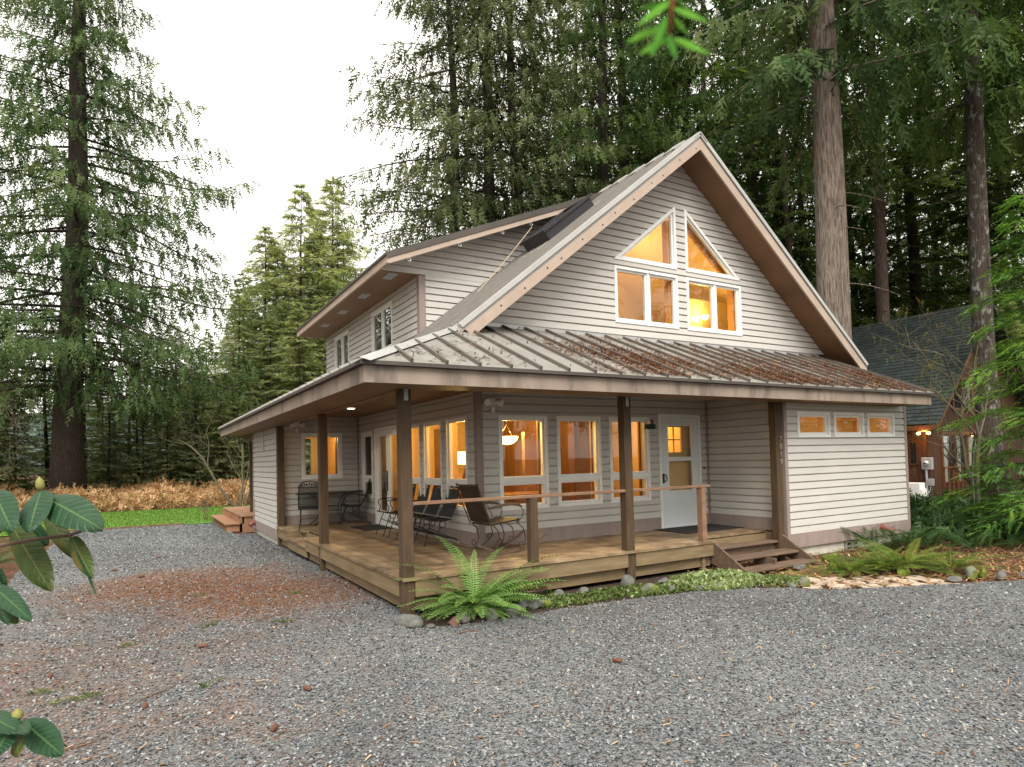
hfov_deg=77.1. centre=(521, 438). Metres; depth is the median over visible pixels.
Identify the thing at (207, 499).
dry shrub
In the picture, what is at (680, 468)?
door
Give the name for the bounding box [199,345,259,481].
fir tree
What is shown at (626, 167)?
cedar tree
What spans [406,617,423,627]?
rock
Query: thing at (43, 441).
fir tree
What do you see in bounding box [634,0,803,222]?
conifer tree
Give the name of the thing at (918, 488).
heat pump
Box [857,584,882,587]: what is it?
flagstone
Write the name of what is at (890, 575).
bark litter
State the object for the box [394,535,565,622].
fern
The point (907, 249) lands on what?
conifer tree
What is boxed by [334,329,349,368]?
window
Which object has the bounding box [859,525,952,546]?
fern
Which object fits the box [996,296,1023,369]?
conifer tree
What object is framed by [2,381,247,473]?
hill
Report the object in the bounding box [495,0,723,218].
cedar tree
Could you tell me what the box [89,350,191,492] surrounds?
fir tree
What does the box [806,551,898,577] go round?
fern
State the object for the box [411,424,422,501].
window
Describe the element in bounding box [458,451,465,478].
table lamp
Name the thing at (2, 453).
fir tree
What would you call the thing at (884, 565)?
fern
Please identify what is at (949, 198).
fir tree
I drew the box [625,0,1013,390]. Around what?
cedar tree
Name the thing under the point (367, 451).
window
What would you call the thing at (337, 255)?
fir tree
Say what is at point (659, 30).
fir twig
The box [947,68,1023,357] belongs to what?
conifer tree
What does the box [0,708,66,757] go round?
rhododendron
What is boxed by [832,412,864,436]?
window
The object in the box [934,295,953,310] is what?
conifer tree
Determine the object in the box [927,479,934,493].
switch box
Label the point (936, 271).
conifer tree
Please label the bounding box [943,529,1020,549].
fern
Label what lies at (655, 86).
conifer tree
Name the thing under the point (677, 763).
gravel chips
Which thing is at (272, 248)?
fir tree
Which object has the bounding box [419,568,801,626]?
garden bed
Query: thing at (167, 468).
fir tree
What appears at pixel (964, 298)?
conifer tree
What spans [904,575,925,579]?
flagstone
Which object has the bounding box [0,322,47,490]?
fir tree
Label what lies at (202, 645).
fir cone
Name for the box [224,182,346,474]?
fir tree
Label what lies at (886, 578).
flagstone
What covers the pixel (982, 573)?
rock
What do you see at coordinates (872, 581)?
flagstone
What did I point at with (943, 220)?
fir tree
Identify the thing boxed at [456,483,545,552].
rocking chair
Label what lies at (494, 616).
rock
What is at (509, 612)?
rock
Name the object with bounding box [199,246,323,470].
fir tree
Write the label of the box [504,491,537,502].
dining table
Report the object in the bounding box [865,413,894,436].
window
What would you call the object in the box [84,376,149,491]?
fir tree
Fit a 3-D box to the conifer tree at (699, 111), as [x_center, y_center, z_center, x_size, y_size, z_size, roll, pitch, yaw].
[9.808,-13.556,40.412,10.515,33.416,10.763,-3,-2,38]
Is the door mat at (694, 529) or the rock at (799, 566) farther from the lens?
the door mat at (694, 529)
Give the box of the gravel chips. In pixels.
[0,523,1023,766]
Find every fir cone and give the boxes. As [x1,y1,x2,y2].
[142,702,147,708]
[197,643,207,647]
[270,723,277,731]
[303,685,311,690]
[612,658,621,662]
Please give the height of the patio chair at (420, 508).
1.017 m
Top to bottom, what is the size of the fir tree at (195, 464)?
9.266 m
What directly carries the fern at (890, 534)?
on the ground at (9, 572)
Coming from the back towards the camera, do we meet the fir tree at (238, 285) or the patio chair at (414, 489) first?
the fir tree at (238, 285)
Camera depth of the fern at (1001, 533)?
12.35 m
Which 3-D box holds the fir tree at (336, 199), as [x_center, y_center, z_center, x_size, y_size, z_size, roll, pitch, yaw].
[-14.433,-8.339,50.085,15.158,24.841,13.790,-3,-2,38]
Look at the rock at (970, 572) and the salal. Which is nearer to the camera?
the rock at (970, 572)
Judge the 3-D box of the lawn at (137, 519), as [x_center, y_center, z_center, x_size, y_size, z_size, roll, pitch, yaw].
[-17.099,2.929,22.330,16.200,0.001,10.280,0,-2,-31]
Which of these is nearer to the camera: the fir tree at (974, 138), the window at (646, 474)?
the window at (646, 474)
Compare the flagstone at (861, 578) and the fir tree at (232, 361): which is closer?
the flagstone at (861, 578)
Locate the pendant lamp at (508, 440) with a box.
[502,421,517,444]
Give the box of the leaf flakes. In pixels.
[20,548,1021,766]
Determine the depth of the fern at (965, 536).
11.93 m
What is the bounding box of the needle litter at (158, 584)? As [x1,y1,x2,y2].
[0,542,1023,766]
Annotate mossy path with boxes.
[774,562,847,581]
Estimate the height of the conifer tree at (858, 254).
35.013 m
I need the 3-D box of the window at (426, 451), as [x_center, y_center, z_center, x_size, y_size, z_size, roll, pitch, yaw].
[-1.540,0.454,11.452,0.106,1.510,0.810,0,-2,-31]
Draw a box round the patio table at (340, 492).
[295,490,362,525]
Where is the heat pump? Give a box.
[909,482,926,497]
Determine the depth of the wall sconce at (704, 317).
13.81 m
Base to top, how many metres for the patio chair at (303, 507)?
1.017 m
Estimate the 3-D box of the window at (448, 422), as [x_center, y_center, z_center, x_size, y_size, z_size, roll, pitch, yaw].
[-1.026,0.414,10.589,0.106,1.510,0.800,0,-2,-31]
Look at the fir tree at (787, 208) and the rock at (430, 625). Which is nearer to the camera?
the rock at (430, 625)
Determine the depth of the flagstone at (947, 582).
8.59 m
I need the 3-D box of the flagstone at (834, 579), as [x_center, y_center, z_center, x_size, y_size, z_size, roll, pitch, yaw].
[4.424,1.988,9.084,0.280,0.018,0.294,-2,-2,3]
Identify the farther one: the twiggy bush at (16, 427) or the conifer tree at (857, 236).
the conifer tree at (857, 236)
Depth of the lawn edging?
19.57 m
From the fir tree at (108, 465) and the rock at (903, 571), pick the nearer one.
the rock at (903, 571)
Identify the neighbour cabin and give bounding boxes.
[852,303,1023,502]
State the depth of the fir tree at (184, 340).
40.22 m
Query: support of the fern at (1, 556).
on the ground at (9, 572)
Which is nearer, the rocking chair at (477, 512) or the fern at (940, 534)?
the rocking chair at (477, 512)
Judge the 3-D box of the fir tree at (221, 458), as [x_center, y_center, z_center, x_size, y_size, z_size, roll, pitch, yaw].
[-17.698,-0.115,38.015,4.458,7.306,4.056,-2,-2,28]
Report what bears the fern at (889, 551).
on the ground at (9, 572)
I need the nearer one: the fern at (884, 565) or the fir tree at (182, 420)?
the fern at (884, 565)
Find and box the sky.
[0,0,1023,413]
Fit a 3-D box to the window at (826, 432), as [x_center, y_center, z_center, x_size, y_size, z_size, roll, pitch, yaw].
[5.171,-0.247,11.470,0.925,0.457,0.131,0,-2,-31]
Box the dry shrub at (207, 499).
[183,481,220,519]
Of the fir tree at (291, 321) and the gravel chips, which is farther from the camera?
the fir tree at (291, 321)
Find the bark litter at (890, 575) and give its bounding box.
[687,529,1023,588]
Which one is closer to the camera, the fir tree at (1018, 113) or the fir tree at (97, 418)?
the fir tree at (1018, 113)
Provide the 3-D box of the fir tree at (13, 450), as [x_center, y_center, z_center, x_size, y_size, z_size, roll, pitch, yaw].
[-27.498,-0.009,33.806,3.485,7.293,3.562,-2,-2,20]
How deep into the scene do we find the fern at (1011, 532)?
11.88 m
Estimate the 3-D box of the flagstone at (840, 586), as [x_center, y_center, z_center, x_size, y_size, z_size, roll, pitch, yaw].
[4.247,1.978,8.617,0.281,0.019,0.292,-2,-2,8]
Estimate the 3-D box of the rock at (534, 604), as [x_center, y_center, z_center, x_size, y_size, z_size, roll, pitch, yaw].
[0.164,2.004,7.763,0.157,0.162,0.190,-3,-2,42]
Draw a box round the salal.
[902,486,1023,543]
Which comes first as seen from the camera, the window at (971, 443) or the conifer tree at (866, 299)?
the window at (971, 443)
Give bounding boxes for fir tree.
[0,269,49,483]
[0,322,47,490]
[0,376,49,493]
[0,378,32,487]
[0,405,22,495]
[1,297,104,489]
[25,383,88,489]
[28,325,132,489]
[28,331,136,489]
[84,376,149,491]
[86,390,125,484]
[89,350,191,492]
[90,341,163,485]
[91,403,135,487]
[119,382,165,487]
[123,325,189,481]
[127,321,217,483]
[135,391,201,488]
[151,410,189,487]
[157,367,197,475]
[160,345,237,486]
[171,346,233,486]
[172,380,212,484]
[180,336,224,472]
[189,304,261,443]
[191,376,248,488]
[192,295,278,477]
[197,271,279,472]
[197,395,240,483]
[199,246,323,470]
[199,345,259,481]
[200,225,317,475]
[220,238,311,408]
[223,402,248,481]
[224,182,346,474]
[224,313,310,480]
[243,302,325,474]
[246,230,344,468]
[262,215,348,439]
[268,176,373,471]
[292,247,351,375]
[292,302,327,471]
[296,230,365,370]
[633,0,732,170]
[709,29,814,257]
[740,11,858,299]
[768,0,993,322]
[837,0,1023,502]
[860,138,956,312]
[877,4,1023,293]
[889,89,967,311]
[910,0,1023,292]
[913,11,1023,329]
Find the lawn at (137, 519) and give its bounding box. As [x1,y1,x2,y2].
[0,505,249,535]
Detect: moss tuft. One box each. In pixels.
[17,686,65,695]
[38,691,102,708]
[191,677,223,689]
[272,619,291,622]
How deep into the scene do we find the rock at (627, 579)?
8.84 m
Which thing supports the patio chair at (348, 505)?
on the house
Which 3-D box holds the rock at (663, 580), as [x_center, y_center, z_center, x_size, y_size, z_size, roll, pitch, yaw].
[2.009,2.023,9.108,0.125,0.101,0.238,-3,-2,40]
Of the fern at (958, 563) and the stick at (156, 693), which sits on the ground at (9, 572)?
the fern at (958, 563)
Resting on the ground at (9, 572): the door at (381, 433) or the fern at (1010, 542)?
the fern at (1010, 542)
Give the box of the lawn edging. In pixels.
[69,523,183,531]
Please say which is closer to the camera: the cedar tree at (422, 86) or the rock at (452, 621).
the rock at (452, 621)
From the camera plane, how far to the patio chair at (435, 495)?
11.24 m
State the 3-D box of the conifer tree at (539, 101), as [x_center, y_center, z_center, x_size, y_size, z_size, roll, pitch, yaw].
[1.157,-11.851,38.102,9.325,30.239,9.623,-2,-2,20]
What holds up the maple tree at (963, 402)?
on the ground at (9, 572)
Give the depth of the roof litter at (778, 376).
10.29 m
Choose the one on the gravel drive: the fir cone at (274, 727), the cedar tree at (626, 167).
the fir cone at (274, 727)
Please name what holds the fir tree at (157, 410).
on the ground at (9, 572)
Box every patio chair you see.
[298,481,318,528]
[338,478,370,524]
[375,484,415,535]
[387,485,429,538]
[413,485,441,536]
[414,486,459,546]
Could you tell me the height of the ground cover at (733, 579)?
0.252 m
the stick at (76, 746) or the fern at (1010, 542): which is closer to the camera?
the stick at (76, 746)
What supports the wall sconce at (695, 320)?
attached to the house
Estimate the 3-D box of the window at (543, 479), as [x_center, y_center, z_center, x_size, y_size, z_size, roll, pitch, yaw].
[0.025,0.381,10.383,0.915,1.510,0.106,0,-2,-31]
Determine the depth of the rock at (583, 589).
8.36 m
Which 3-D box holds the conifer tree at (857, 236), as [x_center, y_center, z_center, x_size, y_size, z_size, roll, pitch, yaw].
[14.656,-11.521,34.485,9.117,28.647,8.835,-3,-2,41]
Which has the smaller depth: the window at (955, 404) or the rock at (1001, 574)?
the rock at (1001, 574)
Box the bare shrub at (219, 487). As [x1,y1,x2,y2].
[159,396,270,506]
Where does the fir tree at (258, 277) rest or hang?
on the ground at (9, 572)
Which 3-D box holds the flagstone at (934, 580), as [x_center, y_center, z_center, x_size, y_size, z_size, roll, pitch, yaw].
[5.622,1.951,8.807,0.319,0.016,0.275,0,-2,-44]
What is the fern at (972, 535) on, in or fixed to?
on the ground at (9, 572)
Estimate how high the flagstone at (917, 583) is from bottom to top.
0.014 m
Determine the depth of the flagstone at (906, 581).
8.77 m
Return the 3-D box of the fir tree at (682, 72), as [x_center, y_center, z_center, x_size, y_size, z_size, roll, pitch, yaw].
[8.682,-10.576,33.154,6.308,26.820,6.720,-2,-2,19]
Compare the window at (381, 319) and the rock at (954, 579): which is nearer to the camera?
the rock at (954, 579)
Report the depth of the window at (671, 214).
12.10 m
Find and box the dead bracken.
[0,473,249,511]
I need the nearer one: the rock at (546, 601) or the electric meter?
the rock at (546, 601)
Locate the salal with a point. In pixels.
(943, 515)
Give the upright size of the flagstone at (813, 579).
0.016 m
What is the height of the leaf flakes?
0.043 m
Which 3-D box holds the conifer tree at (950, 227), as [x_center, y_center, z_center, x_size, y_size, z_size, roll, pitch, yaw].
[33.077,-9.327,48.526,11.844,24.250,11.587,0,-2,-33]
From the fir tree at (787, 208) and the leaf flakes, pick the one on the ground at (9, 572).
the fir tree at (787, 208)
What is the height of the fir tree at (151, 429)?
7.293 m
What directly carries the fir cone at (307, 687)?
on the gravel drive
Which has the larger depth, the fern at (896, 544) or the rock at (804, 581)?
the fern at (896, 544)
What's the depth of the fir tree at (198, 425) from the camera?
39.62 m
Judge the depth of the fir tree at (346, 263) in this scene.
55.69 m
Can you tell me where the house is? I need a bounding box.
[211,132,934,614]
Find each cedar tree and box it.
[0,0,302,493]
[325,0,567,294]
[332,0,619,250]
[393,0,641,241]
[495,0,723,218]
[526,0,755,199]
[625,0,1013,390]
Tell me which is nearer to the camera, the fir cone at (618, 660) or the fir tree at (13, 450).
the fir cone at (618, 660)
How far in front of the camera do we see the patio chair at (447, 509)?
10.61 m
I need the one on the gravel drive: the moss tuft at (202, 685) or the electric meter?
the moss tuft at (202, 685)
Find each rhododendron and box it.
[0,476,103,625]
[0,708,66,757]
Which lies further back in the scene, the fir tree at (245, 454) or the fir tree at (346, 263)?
the fir tree at (346, 263)
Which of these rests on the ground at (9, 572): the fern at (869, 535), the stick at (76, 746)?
the fern at (869, 535)
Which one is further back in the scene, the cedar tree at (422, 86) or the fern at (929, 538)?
the cedar tree at (422, 86)
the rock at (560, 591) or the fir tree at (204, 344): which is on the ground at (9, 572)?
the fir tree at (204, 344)
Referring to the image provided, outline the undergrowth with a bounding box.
[11,460,1023,499]
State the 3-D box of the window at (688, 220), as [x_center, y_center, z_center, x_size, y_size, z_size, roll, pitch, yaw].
[3.788,-3.832,12.820,1.530,1.225,0.106,0,-2,-31]
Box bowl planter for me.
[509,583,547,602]
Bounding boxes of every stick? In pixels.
[37,736,106,759]
[137,683,177,701]
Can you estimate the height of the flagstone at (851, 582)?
0.016 m
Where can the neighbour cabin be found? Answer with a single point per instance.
(943, 472)
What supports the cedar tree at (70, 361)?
on the ground at (9, 572)
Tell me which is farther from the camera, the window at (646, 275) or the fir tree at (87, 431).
the fir tree at (87, 431)
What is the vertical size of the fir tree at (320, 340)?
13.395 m
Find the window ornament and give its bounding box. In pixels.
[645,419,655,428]
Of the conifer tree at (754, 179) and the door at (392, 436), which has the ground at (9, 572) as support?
the conifer tree at (754, 179)
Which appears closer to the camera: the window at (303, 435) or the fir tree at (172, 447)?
the window at (303, 435)
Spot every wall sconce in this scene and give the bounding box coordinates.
[691,317,698,323]
[701,315,708,321]
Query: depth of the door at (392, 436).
13.36 m
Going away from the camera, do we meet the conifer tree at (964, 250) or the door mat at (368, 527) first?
the door mat at (368, 527)
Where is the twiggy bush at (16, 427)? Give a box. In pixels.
[0,383,52,476]
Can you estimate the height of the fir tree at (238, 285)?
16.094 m
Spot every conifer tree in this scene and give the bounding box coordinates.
[499,0,569,215]
[528,0,636,202]
[614,0,724,165]
[632,0,738,164]
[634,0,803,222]
[692,0,869,322]
[697,0,812,250]
[728,0,867,311]
[744,0,875,326]
[796,5,935,330]
[810,142,929,317]
[850,297,860,328]
[851,276,893,322]
[863,158,957,315]
[889,88,995,315]
[920,162,996,307]
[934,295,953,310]
[940,3,1023,356]
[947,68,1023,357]
[948,200,1023,307]
[953,279,969,307]
[991,262,1023,366]
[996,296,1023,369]
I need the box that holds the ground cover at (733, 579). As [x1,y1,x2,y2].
[515,568,806,609]
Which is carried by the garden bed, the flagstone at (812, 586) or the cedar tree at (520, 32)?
the flagstone at (812, 586)
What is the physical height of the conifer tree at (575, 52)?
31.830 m
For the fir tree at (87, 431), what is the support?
on the ground at (9, 572)
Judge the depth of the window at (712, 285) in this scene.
12.76 m
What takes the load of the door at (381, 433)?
in the house
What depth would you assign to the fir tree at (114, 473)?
36.00 m
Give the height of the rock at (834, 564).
0.167 m
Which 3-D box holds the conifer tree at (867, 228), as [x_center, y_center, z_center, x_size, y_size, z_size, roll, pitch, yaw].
[19.837,-12.309,38.395,9.514,30.234,9.738,-3,-2,38]
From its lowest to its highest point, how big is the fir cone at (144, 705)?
0.041 m
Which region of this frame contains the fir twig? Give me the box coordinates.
[628,0,708,57]
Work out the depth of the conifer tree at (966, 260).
42.62 m
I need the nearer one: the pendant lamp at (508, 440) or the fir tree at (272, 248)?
the pendant lamp at (508, 440)
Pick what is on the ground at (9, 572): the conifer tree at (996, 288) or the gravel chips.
the conifer tree at (996, 288)
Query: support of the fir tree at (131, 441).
on the ground at (9, 572)
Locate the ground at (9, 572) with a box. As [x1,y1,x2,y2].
[0,473,1023,615]
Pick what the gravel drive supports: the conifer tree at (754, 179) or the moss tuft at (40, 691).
the moss tuft at (40, 691)
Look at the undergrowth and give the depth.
32.89 m
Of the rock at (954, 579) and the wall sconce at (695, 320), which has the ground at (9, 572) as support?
the rock at (954, 579)
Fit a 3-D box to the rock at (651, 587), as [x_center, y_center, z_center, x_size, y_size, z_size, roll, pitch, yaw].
[1.680,1.982,8.440,0.286,0.188,0.202,0,-2,-40]
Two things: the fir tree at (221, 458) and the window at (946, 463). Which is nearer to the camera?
the window at (946, 463)
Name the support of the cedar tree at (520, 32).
on the ground at (9, 572)
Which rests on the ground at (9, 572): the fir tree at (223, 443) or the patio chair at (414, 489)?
the fir tree at (223, 443)
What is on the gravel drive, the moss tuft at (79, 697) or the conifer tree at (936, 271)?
the moss tuft at (79, 697)
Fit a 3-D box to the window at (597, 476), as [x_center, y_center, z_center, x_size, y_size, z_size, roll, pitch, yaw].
[0.971,0.376,10.947,0.917,1.510,0.106,0,-2,-31]
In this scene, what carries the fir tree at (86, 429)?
on the ground at (9, 572)
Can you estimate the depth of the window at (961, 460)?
21.36 m
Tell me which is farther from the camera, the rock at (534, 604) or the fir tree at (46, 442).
the fir tree at (46, 442)
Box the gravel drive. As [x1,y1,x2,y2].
[0,523,1023,766]
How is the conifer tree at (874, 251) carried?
on the ground at (9, 572)
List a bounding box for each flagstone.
[802,584,822,588]
[807,577,820,581]
[813,580,837,585]
[822,577,845,581]
[826,583,850,588]
[840,580,865,584]
[850,576,873,580]
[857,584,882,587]
[865,579,888,584]
[876,576,900,580]
[881,583,905,586]
[892,579,917,583]
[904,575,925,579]
[910,582,931,585]
[920,578,944,582]
[936,582,959,584]
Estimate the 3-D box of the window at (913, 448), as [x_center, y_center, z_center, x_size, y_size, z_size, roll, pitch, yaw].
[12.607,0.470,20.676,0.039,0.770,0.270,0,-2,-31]
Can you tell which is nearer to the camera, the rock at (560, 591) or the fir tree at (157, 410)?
the rock at (560, 591)
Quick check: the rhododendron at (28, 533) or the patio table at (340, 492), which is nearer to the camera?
the rhododendron at (28, 533)
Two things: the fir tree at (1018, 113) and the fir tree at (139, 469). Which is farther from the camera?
the fir tree at (139, 469)
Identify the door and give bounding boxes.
[377,430,389,524]
[388,428,397,526]
[661,417,698,527]
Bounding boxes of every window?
[301,433,342,479]
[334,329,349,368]
[361,431,374,498]
[371,300,393,351]
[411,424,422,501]
[423,420,443,507]
[445,416,469,510]
[497,415,549,510]
[555,416,602,506]
[608,417,650,502]
[613,206,676,269]
[613,265,678,328]
[683,209,740,280]
[685,277,741,335]
[795,411,830,436]
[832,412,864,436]
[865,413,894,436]
[908,441,918,464]
[943,434,955,482]
[951,378,973,410]
[956,434,967,481]
[968,434,975,465]
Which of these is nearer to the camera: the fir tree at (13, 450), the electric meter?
the electric meter
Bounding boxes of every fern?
[0,551,14,563]
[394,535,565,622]
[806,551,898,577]
[830,544,947,576]
[838,526,920,546]
[847,538,984,577]
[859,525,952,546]
[861,535,916,549]
[863,527,934,545]
[892,528,987,548]
[900,547,1006,573]
[904,532,948,546]
[926,522,1000,544]
[932,530,986,542]
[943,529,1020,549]
[970,522,1022,536]
[972,517,1023,540]
[983,531,1023,546]
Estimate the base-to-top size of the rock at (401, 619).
0.150 m
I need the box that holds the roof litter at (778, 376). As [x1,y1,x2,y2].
[395,327,926,390]
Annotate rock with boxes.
[394,614,421,625]
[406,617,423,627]
[426,623,434,628]
[448,616,460,625]
[458,613,470,623]
[485,608,498,620]
[506,604,520,616]
[518,599,527,610]
[528,598,542,609]
[542,597,551,607]
[553,589,563,594]
[578,587,588,595]
[620,575,634,586]
[640,583,659,594]
[657,577,668,583]
[696,585,705,590]
[787,582,796,587]
[793,564,805,569]
[799,577,810,586]
[821,553,838,562]
[829,561,845,571]
[897,567,910,577]
[946,576,962,581]
[965,566,977,580]
[978,568,986,579]
[995,571,1006,579]
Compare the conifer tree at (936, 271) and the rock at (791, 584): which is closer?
the rock at (791, 584)
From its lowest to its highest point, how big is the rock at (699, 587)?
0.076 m
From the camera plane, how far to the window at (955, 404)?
21.55 m
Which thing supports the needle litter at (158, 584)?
on the gravel drive
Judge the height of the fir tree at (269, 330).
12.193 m
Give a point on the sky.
(267, 73)
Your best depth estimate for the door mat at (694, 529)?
11.62 m
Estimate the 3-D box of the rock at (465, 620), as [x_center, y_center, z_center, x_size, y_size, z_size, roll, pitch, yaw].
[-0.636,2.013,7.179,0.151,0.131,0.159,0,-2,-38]
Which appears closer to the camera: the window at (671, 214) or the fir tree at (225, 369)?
the window at (671, 214)
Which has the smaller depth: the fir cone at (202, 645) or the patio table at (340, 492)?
the fir cone at (202, 645)
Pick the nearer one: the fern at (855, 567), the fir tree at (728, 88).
the fern at (855, 567)
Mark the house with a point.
(657, 252)
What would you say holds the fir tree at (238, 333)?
on the ground at (9, 572)
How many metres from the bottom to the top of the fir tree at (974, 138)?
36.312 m
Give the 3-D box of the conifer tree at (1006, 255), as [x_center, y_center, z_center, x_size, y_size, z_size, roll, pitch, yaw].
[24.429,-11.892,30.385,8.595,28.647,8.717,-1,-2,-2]
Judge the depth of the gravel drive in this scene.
5.41 m
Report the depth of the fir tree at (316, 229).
51.23 m
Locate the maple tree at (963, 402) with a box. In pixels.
[866,298,1023,503]
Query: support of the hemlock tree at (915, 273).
on the ground at (9, 572)
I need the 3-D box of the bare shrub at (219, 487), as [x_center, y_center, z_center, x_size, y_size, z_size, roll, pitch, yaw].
[-12.549,0.512,27.538,5.372,4.998,4.332,0,-2,-31]
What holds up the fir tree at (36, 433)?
on the ground at (9, 572)
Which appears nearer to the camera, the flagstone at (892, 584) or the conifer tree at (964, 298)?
the flagstone at (892, 584)
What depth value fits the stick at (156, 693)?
5.11 m
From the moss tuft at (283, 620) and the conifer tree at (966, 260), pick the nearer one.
the moss tuft at (283, 620)
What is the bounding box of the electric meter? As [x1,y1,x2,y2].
[921,457,933,495]
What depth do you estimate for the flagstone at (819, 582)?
8.84 m
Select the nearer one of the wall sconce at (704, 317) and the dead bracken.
the wall sconce at (704, 317)
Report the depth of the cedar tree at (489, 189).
26.12 m
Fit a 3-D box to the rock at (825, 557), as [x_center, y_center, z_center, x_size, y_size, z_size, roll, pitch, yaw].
[5.077,1.958,10.561,0.254,0.164,0.394,-3,-2,42]
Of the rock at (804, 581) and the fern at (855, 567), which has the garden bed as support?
the rock at (804, 581)
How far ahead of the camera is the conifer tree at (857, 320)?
34.04 m
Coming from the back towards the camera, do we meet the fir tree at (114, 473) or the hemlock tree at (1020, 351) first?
the fir tree at (114, 473)
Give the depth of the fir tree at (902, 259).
40.10 m
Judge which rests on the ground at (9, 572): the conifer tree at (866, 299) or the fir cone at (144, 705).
the conifer tree at (866, 299)
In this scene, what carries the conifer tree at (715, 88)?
on the ground at (9, 572)
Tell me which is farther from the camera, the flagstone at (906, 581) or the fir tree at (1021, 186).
the fir tree at (1021, 186)
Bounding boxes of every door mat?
[350,524,392,530]
[654,524,744,533]
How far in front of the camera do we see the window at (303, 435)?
14.90 m
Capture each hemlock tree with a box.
[808,4,1022,361]
[924,188,1023,545]
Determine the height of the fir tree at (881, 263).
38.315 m
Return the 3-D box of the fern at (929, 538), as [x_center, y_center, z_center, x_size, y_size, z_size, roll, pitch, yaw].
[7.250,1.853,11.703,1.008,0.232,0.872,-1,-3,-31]
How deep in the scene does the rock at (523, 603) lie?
7.67 m
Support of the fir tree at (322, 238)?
on the ground at (9, 572)
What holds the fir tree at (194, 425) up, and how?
on the ground at (9, 572)

